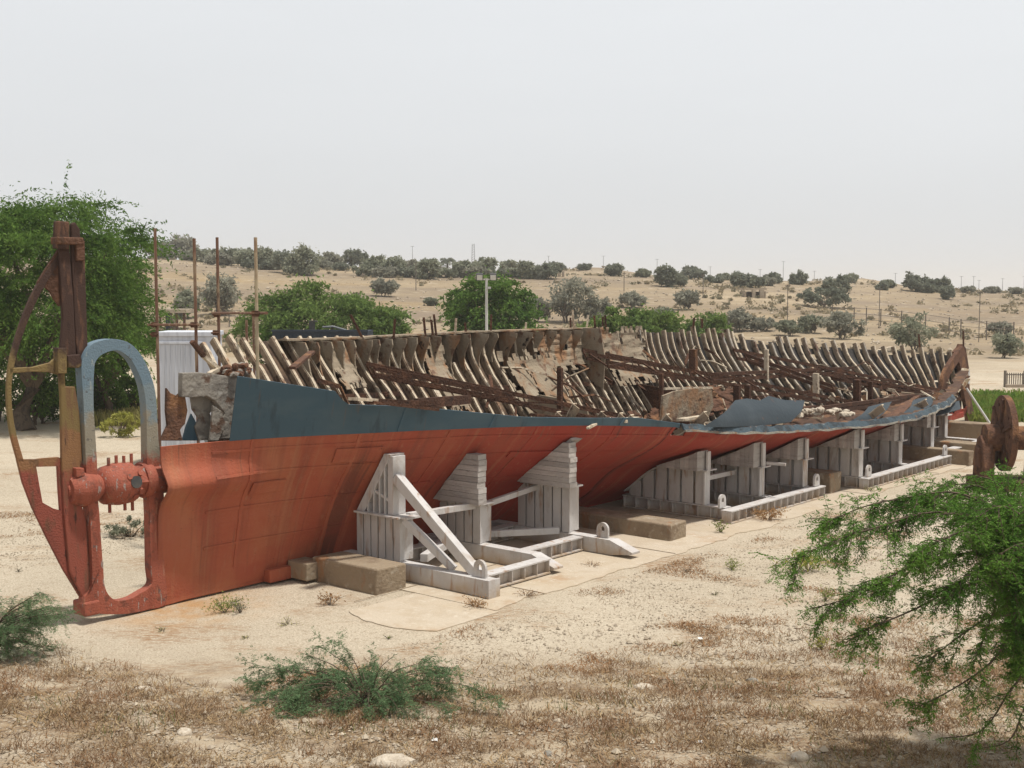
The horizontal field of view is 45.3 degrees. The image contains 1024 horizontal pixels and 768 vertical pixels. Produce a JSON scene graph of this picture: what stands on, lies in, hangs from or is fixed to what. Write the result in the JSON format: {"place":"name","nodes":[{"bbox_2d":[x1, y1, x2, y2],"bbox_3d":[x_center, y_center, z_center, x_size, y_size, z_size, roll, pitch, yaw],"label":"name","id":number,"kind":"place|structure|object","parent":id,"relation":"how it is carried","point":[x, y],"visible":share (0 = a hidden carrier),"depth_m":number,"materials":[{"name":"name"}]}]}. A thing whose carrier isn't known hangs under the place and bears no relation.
{"place":"outdoors","nodes":[
{"label":"outdoors","id":0,"kind":"place"},
{"bbox_2d":[94,398,157,426],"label":"yellow grass","id":1,"kind":"structure","parent":0,"point":[100,416],"depth_m":45.12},
{"bbox_2d":[0,258,1023,767],"bbox_3d":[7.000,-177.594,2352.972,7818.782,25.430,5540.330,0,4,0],"label":"ground","id":2,"kind":"structure","parent":0,"point":[196,642],"depth_m":18.28,"materials":[{"name":"sand"}]},
{"bbox_2d":[0,649,46,665],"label":"dry tuft","id":3,"kind":"object","parent":2,"relation":"on","point":[14,653],"visible":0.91,"depth_m":16.27,"materials":[{"name":"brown plant"}]},
{"bbox_2d":[16,377,58,423],"bbox_3d":[-17.210,0.571,45.122,1.724,1.988,1.725,-4,6,-41],"label":"green shrub","id":4,"kind":"object","parent":2,"relation":"on","point":[54,410],"visible":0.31,"depth_m":44.98,"materials":[{"name":"green plant"}]},
{"bbox_2d":[0,364,76,424],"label":"green shrub","id":5,"kind":"object","parent":2,"relation":"on","point":[44,396],"visible":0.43,"depth_m":44.31,"materials":[{"name":"green plant"}]},
{"bbox_2d":[0,588,83,662],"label":"thorn shrub","id":6,"kind":"object","parent":2,"relation":"on","point":[34,618],"visible":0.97,"depth_m":16.54,"materials":[{"name":"green plant"}]},
{"bbox_2d":[36,251,168,411],"bbox_3d":[-15.453,-1.818,46.479,5.257,6.647,4.914,0,4,0],"label":"acacia tree","id":7,"kind":"object","parent":2,"relation":"on","point":[108,403],"visible":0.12,"depth_m":46.39,"materials":[{"name":"green plant"}]},
{"bbox_2d":[0,160,212,430],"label":"acacia tree","id":8,"kind":"object","parent":2,"relation":"on","point":[26,232],"visible":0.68,"depth_m":42.61,"materials":[{"name":"green plant"}]},
{"bbox_2d":[93,380,130,411],"bbox_3d":[-15.572,0.626,47.246,1.915,1.669,1.722,0,4,0],"label":"green shrub","id":9,"kind":"object","parent":2,"relation":"on","point":[100,404],"visible":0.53,"depth_m":47.04,"materials":[{"name":"green plant"}]},
{"bbox_2d":[96,411,139,437],"bbox_3d":[-13.161,1.380,41.148,1.399,1.023,1.243,2,5,24],"label":"yellow shrub","id":10,"kind":"object","parent":2,"relation":"on","point":[124,418],"visible":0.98,"depth_m":41.04,"materials":[{"name":"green plant"}]},
{"bbox_2d":[104,515,143,536],"bbox_3d":[-7.670,2.923,24.695,1.082,0.522,0.712,0,4,0],"label":"grey tuft","id":11,"kind":"object","parent":2,"relation":"on","point":[116,530],"visible":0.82,"depth_m":24.60,"materials":[{"name":"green plant"}]},
{"bbox_2d":[117,372,139,407],"bbox_3d":[-14.843,0.418,48.236,1.788,1.895,1.694,1,5,10],"label":"green shrub","id":12,"kind":"object","parent":2,"relation":"on","point":[134,397],"visible":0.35,"depth_m":47.80,"materials":[{"name":"green plant"}]},
{"bbox_2d":[159,309,193,329],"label":"shelter","id":13,"kind":"object","parent":2,"relation":"on","point":[171,311],"visible":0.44,"depth_m":108.39,"materials":[{"name":"beige metal"}]},
{"bbox_2d":[162,232,199,259],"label":"ridge tree","id":14,"kind":"object","parent":2,"relation":"on","point":[185,244],"visible":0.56,"depth_m":233.18,"materials":[{"name":"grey plant"}]},
{"bbox_2d":[172,286,202,318],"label":"hillside tree","id":15,"kind":"object","parent":2,"relation":"on","point":[185,297],"visible":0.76,"depth_m":118.27,"materials":[{"name":"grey plant"}]},
{"bbox_2d":[159,330,223,445],"bbox_3d":[-9.082,0.397,34.737,1.598,3.788,1.320,0,4,0],"label":"white hut","id":16,"kind":"object","parent":2,"relation":"on","point":[176,352],"visible":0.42,"depth_m":34.06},
{"bbox_2d":[189,248,214,261],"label":"ridge tree","id":17,"kind":"object","parent":2,"relation":"on","point":[200,253],"visible":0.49,"depth_m":198.97,"materials":[{"name":"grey plant"}]},
{"bbox_2d":[147,228,267,446],"bbox_3d":[-5.197,0.129,22.915,1.350,6.167,4.827,-4,6,-40],"label":"scaffold","id":18,"kind":"object","parent":2,"relation":"on","point":[256,313],"visible":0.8,"depth_m":24.00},
{"bbox_2d":[201,251,234,264],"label":"ridge scrub","id":19,"kind":"object","parent":2,"relation":"on","point":[224,258],"visible":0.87,"depth_m":184.52,"materials":[{"name":"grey plant"}]},
{"bbox_2d":[197,271,244,315],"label":"hillside tree","id":20,"kind":"object","parent":2,"relation":"on","point":[228,288],"visible":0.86,"depth_m":120.22,"materials":[{"name":"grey plant"}]},
{"bbox_2d":[202,591,248,614],"bbox_3d":[-4.418,3.396,19.023,0.722,0.305,0.756,0,4,0],"label":"weed","id":21,"kind":"object","parent":2,"relation":"on","point":[229,606],"visible":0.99,"depth_m":18.93,"materials":[{"name":"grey plant"}]},
{"bbox_2d":[231,247,253,267],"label":"ridge tree","id":22,"kind":"object","parent":2,"relation":"on","point":[241,255],"visible":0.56,"depth_m":181.28,"materials":[{"name":"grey plant"}]},
{"bbox_2d":[242,256,275,269],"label":"ridge scrub","id":23,"kind":"object","parent":2,"relation":"on","point":[263,264],"visible":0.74,"depth_m":176.92,"materials":[{"name":"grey plant"}]},
{"bbox_2d":[252,245,281,269],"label":"ridge tree","id":24,"kind":"object","parent":2,"relation":"on","point":[265,253],"visible":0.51,"depth_m":177.75,"materials":[{"name":"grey plant"}]},
{"bbox_2d":[248,324,292,366],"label":"green bush","id":25,"kind":"object","parent":2,"relation":"on","point":[264,336],"visible":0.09,"depth_m":65.58,"materials":[{"name":"green plant"}]},
{"bbox_2d":[263,565,290,582],"bbox_3d":[-4.040,3.226,20.942,0.340,0.220,0.500,4,6,40],"label":"keel block","id":26,"kind":"object","parent":2,"relation":"on","point":[276,574],"depth_m":20.78,"materials":[{"name":"red paint"}]},
{"bbox_2d":[267,249,305,268],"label":"ridge tree","id":27,"kind":"object","parent":2,"relation":"on","point":[277,260],"visible":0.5,"depth_m":171.37,"materials":[{"name":"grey plant"}]},
{"bbox_2d":[288,557,317,580],"bbox_3d":[-3.530,3.169,21.032,0.500,0.300,0.400,4,6,40],"label":"keel block","id":28,"kind":"object","parent":2,"relation":"on","point":[304,568],"depth_m":20.85,"materials":[{"name":"concrete"}]},
{"bbox_2d":[283,242,324,274],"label":"ridge tree","id":29,"kind":"object","parent":2,"relation":"on","point":[295,259],"visible":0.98,"depth_m":169.47,"materials":[{"name":"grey plant"}]},
{"bbox_2d":[223,272,419,343],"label":"green bush","id":30,"kind":"object","parent":2,"relation":"on","point":[284,312],"visible":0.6,"depth_m":66.84,"materials":[{"name":"green plant"}]},
{"bbox_2d":[271,330,372,338],"bbox_3d":[-9.394,-1.266,61.248,4.718,2.967,2.480,0,4,0],"label":"container","id":31,"kind":"object","parent":2,"relation":"on","point":[279,334],"visible":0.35,"depth_m":59.99,"materials":[{"name":"blue metal"}]},
{"bbox_2d":[317,589,345,605],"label":"weed","id":32,"kind":"object","parent":2,"relation":"on","point":[326,599],"visible":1,"depth_m":19.39,"materials":[{"name":"grey plant"}]},
{"bbox_2d":[320,251,343,263],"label":"ridge tree","id":33,"kind":"object","parent":2,"relation":"on","point":[331,256],"visible":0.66,"depth_m":192.28,"materials":[{"name":"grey plant"}]},
{"bbox_2d":[341,248,368,266],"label":"ridge tree","id":34,"kind":"object","parent":2,"relation":"on","point":[351,257],"visible":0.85,"depth_m":211.52,"materials":[{"name":"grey plant"}]},
{"bbox_2d":[350,263,377,275],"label":"ridge scrub","id":35,"kind":"object","parent":2,"relation":"on","point":[364,269],"visible":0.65,"depth_m":171.70,"materials":[{"name":"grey plant"}]},
{"bbox_2d":[233,626,509,721],"bbox_3d":[-1.671,3.364,14.037,3.320,1.055,1.647,0,4,0],"label":"thorn shrub","id":36,"kind":"object","parent":2,"relation":"on","point":[321,679],"visible":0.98,"depth_m":13.96,"materials":[{"name":"green plant"}]},
{"bbox_2d":[359,254,386,267],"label":"ridge tree","id":37,"kind":"object","parent":2,"relation":"on","point":[377,260],"visible":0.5,"depth_m":173.68,"materials":[{"name":"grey plant"}]},
{"bbox_2d":[370,264,398,277],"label":"ridge scrub","id":38,"kind":"object","parent":2,"relation":"on","point":[381,271],"visible":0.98,"depth_m":168.76,"materials":[{"name":"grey plant"}]},
{"bbox_2d":[369,276,400,296],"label":"hillside bush","id":39,"kind":"object","parent":2,"relation":"on","point":[380,286],"visible":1,"depth_m":144.50,"materials":[{"name":"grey plant"}]},
{"bbox_2d":[369,753,418,767],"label":"stone","id":40,"kind":"object","parent":2,"relation":"on","point":[388,759],"visible":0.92,"depth_m":12.07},
{"bbox_2d":[380,255,407,275],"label":"ridge tree","id":41,"kind":"object","parent":2,"relation":"on","point":[395,261],"visible":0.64,"depth_m":171.87,"materials":[{"name":"green plant"}]},
{"bbox_2d":[396,265,414,277],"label":"ridge scrub","id":42,"kind":"object","parent":2,"relation":"on","point":[408,271],"visible":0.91,"depth_m":169.54,"materials":[{"name":"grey plant"}]},
{"bbox_2d":[413,257,441,279],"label":"ridge tree","id":43,"kind":"object","parent":2,"relation":"on","point":[424,266],"visible":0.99,"depth_m":168.76,"materials":[{"name":"green plant"}]},
{"bbox_2d":[437,267,457,277],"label":"ridge scrub","id":44,"kind":"object","parent":2,"relation":"on","point":[447,272],"visible":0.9,"depth_m":171.77,"materials":[{"name":"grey plant"}]},
{"bbox_2d":[448,259,476,277],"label":"ridge tree","id":45,"kind":"object","parent":2,"relation":"on","point":[459,265],"visible":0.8,"depth_m":172.66,"materials":[{"name":"green plant"}]},
{"bbox_2d":[462,265,491,278],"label":"ridge scrub","id":46,"kind":"object","parent":2,"relation":"on","point":[471,269],"visible":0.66,"depth_m":172.00,"materials":[{"name":"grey plant"}]},
{"bbox_2d":[470,257,499,268],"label":"ridge tree","id":47,"kind":"object","parent":2,"relation":"on","point":[488,262],"visible":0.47,"depth_m":174.60,"materials":[{"name":"green plant"}]},
{"bbox_2d":[476,273,496,330],"bbox_3d":[-1.139,-2.134,54.909,0.910,5.670,0.333,0,4,0],"label":"floodlight pole","id":48,"kind":"object","parent":2,"relation":"on","point":[479,276],"visible":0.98,"depth_m":54.77,"materials":[{"name":"metal"}]},
{"bbox_2d":[436,265,551,331],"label":"green tree","id":49,"kind":"object","parent":2,"relation":"on","point":[462,306],"visible":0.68,"depth_m":71.25,"materials":[{"name":"green plant"}]},
{"bbox_2d":[0,511,1006,677],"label":"dry growth","id":50,"kind":"object","parent":2,"relation":"on","point":[597,659],"visible":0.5,"depth_m":18.26,"materials":[{"name":"plant"}]},
{"bbox_2d":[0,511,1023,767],"bbox_3d":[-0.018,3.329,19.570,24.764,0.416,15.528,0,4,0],"label":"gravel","id":51,"kind":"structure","parent":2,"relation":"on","point":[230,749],"depth_m":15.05,"materials":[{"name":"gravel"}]},
{"bbox_2d":[0,587,1023,767],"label":"dry stems","id":52,"kind":"object","parent":2,"relation":"on","point":[497,722],"visible":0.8,"depth_m":13.56,"materials":[{"name":"plant"}]},
{"bbox_2d":[2,679,1023,767],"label":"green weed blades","id":53,"kind":"object","parent":2,"relation":"on","point":[547,707],"visible":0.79,"depth_m":13.33,"materials":[{"name":"plant"}]},
{"bbox_2d":[2,621,1023,767],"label":"stone chips","id":54,"kind":"object","parent":2,"relation":"on","point":[823,749],"visible":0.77,"depth_m":13.86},
{"bbox_2d":[18,257,1023,355],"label":"desert scrub","id":55,"kind":"object","parent":2,"relation":"on","point":[798,307],"visible":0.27,"depth_m":142.08,"materials":[{"name":"plant"}]},
{"bbox_2d":[20,258,1023,351],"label":"desert shrubs","id":56,"kind":"object","parent":2,"relation":"on","point":[774,340],"visible":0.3,"depth_m":144.06,"materials":[{"name":"plant"}]},
{"bbox_2d":[515,260,535,278],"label":"ridge tree","id":57,"kind":"object","parent":2,"relation":"on","point":[524,267],"visible":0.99,"depth_m":170.96,"materials":[{"name":"green plant"}]},
{"bbox_2d":[520,295,552,321],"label":"hillside tree","id":58,"kind":"object","parent":2,"relation":"on","point":[546,312],"visible":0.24,"depth_m":118.31,"materials":[{"name":"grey plant"}]},
{"bbox_2d":[534,261,561,279],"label":"ridge tree","id":59,"kind":"object","parent":2,"relation":"on","point":[550,269],"visible":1,"depth_m":170.84,"materials":[{"name":"green plant"}]},
{"bbox_2d":[537,274,599,322],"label":"hillside tree","id":60,"kind":"object","parent":2,"relation":"on","point":[561,303],"visible":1,"depth_m":117.31,"materials":[{"name":"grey plant"}]},
{"bbox_2d":[578,296,613,320],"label":"hillside tree","id":61,"kind":"object","parent":2,"relation":"on","point":[598,305],"visible":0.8,"depth_m":117.98,"materials":[{"name":"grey plant"}]},
{"bbox_2d":[603,262,623,276],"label":"ridge tree","id":62,"kind":"object","parent":2,"relation":"on","point":[613,269],"visible":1,"depth_m":182.48,"materials":[{"name":"green plant"}]},
{"bbox_2d":[617,290,648,307],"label":"hillside bush","id":63,"kind":"object","parent":2,"relation":"on","point":[633,298],"visible":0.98,"depth_m":136.33,"materials":[{"name":"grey plant"}]},
{"bbox_2d":[576,303,692,336],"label":"green bush","id":64,"kind":"object","parent":2,"relation":"on","point":[648,320],"visible":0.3,"depth_m":69.17,"materials":[{"name":"green plant"}]},
{"bbox_2d":[349,460,965,631],"bbox_3d":[5.904,2.484,32.582,8.250,0.092,32.148,4,6,40],"label":"concrete pad","id":65,"kind":"object","parent":2,"relation":"on","point":[423,607],"visible":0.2,"depth_m":22.01,"materials":[{"name":"concrete"}]},
{"bbox_2d":[312,551,405,594],"bbox_3d":[-2.610,3.193,20.744,1.640,0.466,0.707,4,6,41],"label":"concrete block","id":66,"kind":"object","parent":65,"relation":"on","point":[362,573],"depth_m":20.41,"materials":[{"name":"concrete"}]},
{"bbox_2d":[5,221,973,616],"bbox_3d":[5.575,-0.253,31.790,7.147,6.378,38.593,4,6,40],"label":"ship wreck","id":67,"kind":"object","parent":65,"relation":"on","point":[301,435],"visible":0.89,"depth_m":22.18,"materials":[{"name":"red paint"}]},
{"bbox_2d":[345,437,639,598],"bbox_3d":[-0.342,2.167,22.301,3.650,2.162,4.420,4,6,40],"label":"steel cradle","id":68,"kind":"object","parent":65,"relation":"on","point":[465,529],"visible":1,"depth_m":22.17,"materials":[{"name":"white paint"}]},
{"bbox_2d":[579,506,685,540],"bbox_3d":[2.152,2.872,25.386,3.039,0.384,0.636,4,6,40],"label":"concrete block","id":69,"kind":"object","parent":65,"relation":"on","point":[654,527],"depth_m":24.85,"materials":[{"name":"concrete"}]},
{"bbox_2d":[622,437,825,523],"bbox_3d":[4.924,2.005,28.435,3.023,1.520,4.581,4,6,40],"label":"steel cradle","id":70,"kind":"object","parent":65,"relation":"on","point":[693,485],"visible":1,"depth_m":27.63,"materials":[{"name":"white paint"}]},
{"bbox_2d":[745,505,790,520],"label":"weed","id":71,"kind":"object","parent":65,"relation":"on","point":[773,509],"visible":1,"depth_m":26.40,"materials":[{"name":"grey plant"}]},
{"bbox_2d":[807,468,841,492],"bbox_3d":[6.851,2.351,30.936,2.839,0.536,0.658,4,6,40],"label":"concrete block","id":72,"kind":"object","parent":65,"relation":"on","point":[830,480],"depth_m":29.99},
{"bbox_2d":[808,423,951,489],"bbox_3d":[9.257,1.631,33.374,3.280,1.494,5.921,4,6,40],"label":"steel cradle","id":73,"kind":"object","parent":65,"relation":"on","point":[852,456],"visible":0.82,"depth_m":31.36,"materials":[{"name":"white paint"}]},
{"bbox_2d":[902,444,973,465],"bbox_3d":[11.702,2.021,35.690,3.330,0.460,0.432,4,6,39],"label":"concrete block","id":74,"kind":"object","parent":65,"relation":"on","point":[920,453],"depth_m":35.15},
{"bbox_2d":[902,413,976,448],"bbox_3d":[12.802,1.298,37.928,2.830,1.448,4.968,4,6,40],"label":"steel cradle","id":75,"kind":"object","parent":65,"relation":"on","point":[928,430],"visible":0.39,"depth_m":35.98,"materials":[{"name":"white paint"}]},
{"bbox_2d":[934,439,975,456],"bbox_3d":[13.665,1.958,36.703,2.230,0.444,0.799,4,6,41],"label":"concrete block","id":76,"kind":"object","parent":65,"relation":"on","point":[964,445],"depth_m":36.69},
{"bbox_2d":[652,263,682,287],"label":"ridge tree","id":77,"kind":"object","parent":2,"relation":"on","point":[667,276],"visible":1,"depth_m":161.80,"materials":[{"name":"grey plant"}]},
{"bbox_2d":[673,288,700,309],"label":"hillside tree","id":78,"kind":"object","parent":2,"relation":"on","point":[688,297],"visible":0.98,"depth_m":135.40,"materials":[{"name":"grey plant"}]},
{"bbox_2d":[681,264,707,279],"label":"ridge tree","id":79,"kind":"object","parent":2,"relation":"on","point":[692,271],"visible":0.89,"depth_m":223.36,"materials":[{"name":"green plant"}]},
{"bbox_2d":[681,309,733,340],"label":"green bush","id":80,"kind":"object","parent":2,"relation":"on","point":[719,322],"visible":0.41,"depth_m":83.41,"materials":[{"name":"green plant"}]},
{"bbox_2d":[704,273,726,282],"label":"ridge scrub","id":81,"kind":"object","parent":2,"relation":"on","point":[720,278],"visible":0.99,"depth_m":178.32,"materials":[{"name":"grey plant"}]},
{"bbox_2d":[723,306,751,331],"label":"hillside bush","id":82,"kind":"object","parent":2,"relation":"on","point":[739,319],"visible":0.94,"depth_m":111.28,"materials":[{"name":"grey plant"}]},
{"bbox_2d":[728,271,751,287],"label":"ridge tree","id":83,"kind":"object","parent":2,"relation":"on","point":[742,279],"visible":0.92,"depth_m":170.00,"materials":[{"name":"green plant"}]},
{"bbox_2d":[740,288,766,297],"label":"ruined hut","id":84,"kind":"object","parent":2,"relation":"on","point":[761,293],"visible":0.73,"depth_m":149.38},
{"bbox_2d":[748,315,778,330],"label":"hillside bush","id":85,"kind":"object","parent":2,"relation":"on","point":[761,323],"visible":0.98,"depth_m":111.22,"materials":[{"name":"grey plant"}]},
{"bbox_2d":[772,319,803,335],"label":"hillside bush","id":86,"kind":"object","parent":2,"relation":"on","point":[789,327],"visible":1,"depth_m":107.39,"materials":[{"name":"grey plant"}]},
{"bbox_2d":[788,269,808,284],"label":"ridge tree","id":87,"kind":"object","parent":2,"relation":"on","point":[799,278],"visible":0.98,"depth_m":184.92,"materials":[{"name":"green plant"}]},
{"bbox_2d":[771,549,828,572],"bbox_3d":[5.160,3.122,21.709,0.937,0.450,0.930,-3,5,-35],"label":"weed","id":88,"kind":"object","parent":2,"relation":"on","point":[807,565],"visible":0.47,"depth_m":21.71,"materials":[{"name":"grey plant"}]},
{"bbox_2d":[791,751,809,761],"bbox_3d":[2.883,3.736,12.281,0.176,0.138,0.188,0,4,0],"label":"stone","id":89,"kind":"object","parent":2,"relation":"on","point":[801,756],"visible":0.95,"depth_m":12.22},
{"bbox_2d":[797,313,822,332],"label":"hillside bush","id":90,"kind":"object","parent":2,"relation":"on","point":[811,322],"visible":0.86,"depth_m":110.05,"materials":[{"name":"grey plant"}]},
{"bbox_2d":[796,286,854,307],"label":"hillside tree","id":91,"kind":"object","parent":2,"relation":"on","point":[811,296],"visible":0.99,"depth_m":143.29,"materials":[{"name":"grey plant"}]},
{"bbox_2d":[820,274,851,296],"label":"hillside tree","id":92,"kind":"object","parent":2,"relation":"on","point":[840,282],"visible":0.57,"depth_m":155.28,"materials":[{"name":"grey plant"}]},
{"bbox_2d":[818,308,868,338],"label":"hillside tree","id":93,"kind":"object","parent":2,"relation":"on","point":[836,321],"visible":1,"depth_m":104.95,"materials":[{"name":"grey plant"}]},
{"bbox_2d":[748,458,1023,767],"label":"thorn bush","id":94,"kind":"object","parent":2,"relation":"on","point":[996,572],"visible":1,"depth_m":11.47,"materials":[{"name":"green plant"}]},
{"bbox_2d":[885,311,940,351],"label":"hillside tree","id":95,"kind":"object","parent":2,"relation":"on","point":[901,335],"visible":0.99,"depth_m":91.32,"materials":[{"name":"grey plant"}]},
{"bbox_2d":[901,271,930,289],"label":"ridge tree","id":96,"kind":"object","parent":2,"relation":"on","point":[910,281],"visible":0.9,"depth_m":177.22,"materials":[{"name":"green plant"}]},
{"bbox_2d":[832,306,1014,339],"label":"wire fence","id":97,"kind":"object","parent":2,"relation":"on","point":[927,320],"visible":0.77,"depth_m":111.73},
{"bbox_2d":[912,281,935,292],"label":"ridge scrub","id":98,"kind":"object","parent":2,"relation":"on","point":[927,287],"visible":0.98,"depth_m":176.19,"materials":[{"name":"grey plant"}]},
{"bbox_2d":[929,275,950,291],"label":"ridge tree","id":99,"kind":"object","parent":2,"relation":"on","point":[943,281],"visible":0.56,"depth_m":178.18,"materials":[{"name":"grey plant"}]},
{"bbox_2d":[938,284,955,299],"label":"hillside bush","id":100,"kind":"object","parent":2,"relation":"on","point":[947,292],"visible":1,"depth_m":166.08,"materials":[{"name":"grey plant"}]},
{"bbox_2d":[966,395,1023,491],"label":"rusty winch","id":101,"kind":"object","parent":2,"relation":"on","point":[1001,437],"visible":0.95,"depth_m":30.40,"materials":[{"name":"metal"}]},
{"bbox_2d":[984,320,1015,334],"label":"hillside bush","id":102,"kind":"object","parent":2,"relation":"on","point":[1008,327],"visible":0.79,"depth_m":112.62,"materials":[{"name":"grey plant"}]},
{"bbox_2d":[990,331,1023,357],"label":"hillside bush","id":103,"kind":"object","parent":2,"relation":"on","point":[1006,344],"visible":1,"depth_m":85.11,"materials":[{"name":"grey plant"}]},
{"bbox_2d":[1003,370,1023,387],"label":"picket railing","id":104,"kind":"object","parent":2,"relation":"on","point":[1013,385],"visible":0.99,"depth_m":61.95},
{"bbox_2d":[0,0,1023,290],"label":"sky","id":105,"kind":"structure","parent":0,"point":[877,140],"materials":[{"name":"white"}]},
{"bbox_2d":[947,420,990,438],"bbox_3d":[14.986,1.562,40.422,2.253,0.636,0.656,4,6,40],"label":"concrete block","id":106,"kind":"object","parent":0,"point":[964,429],"depth_m":40.18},
{"bbox_2d":[967,388,1023,421],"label":"green grass","id":107,"kind":"structure","parent":0,"point":[986,399],"depth_m":51.20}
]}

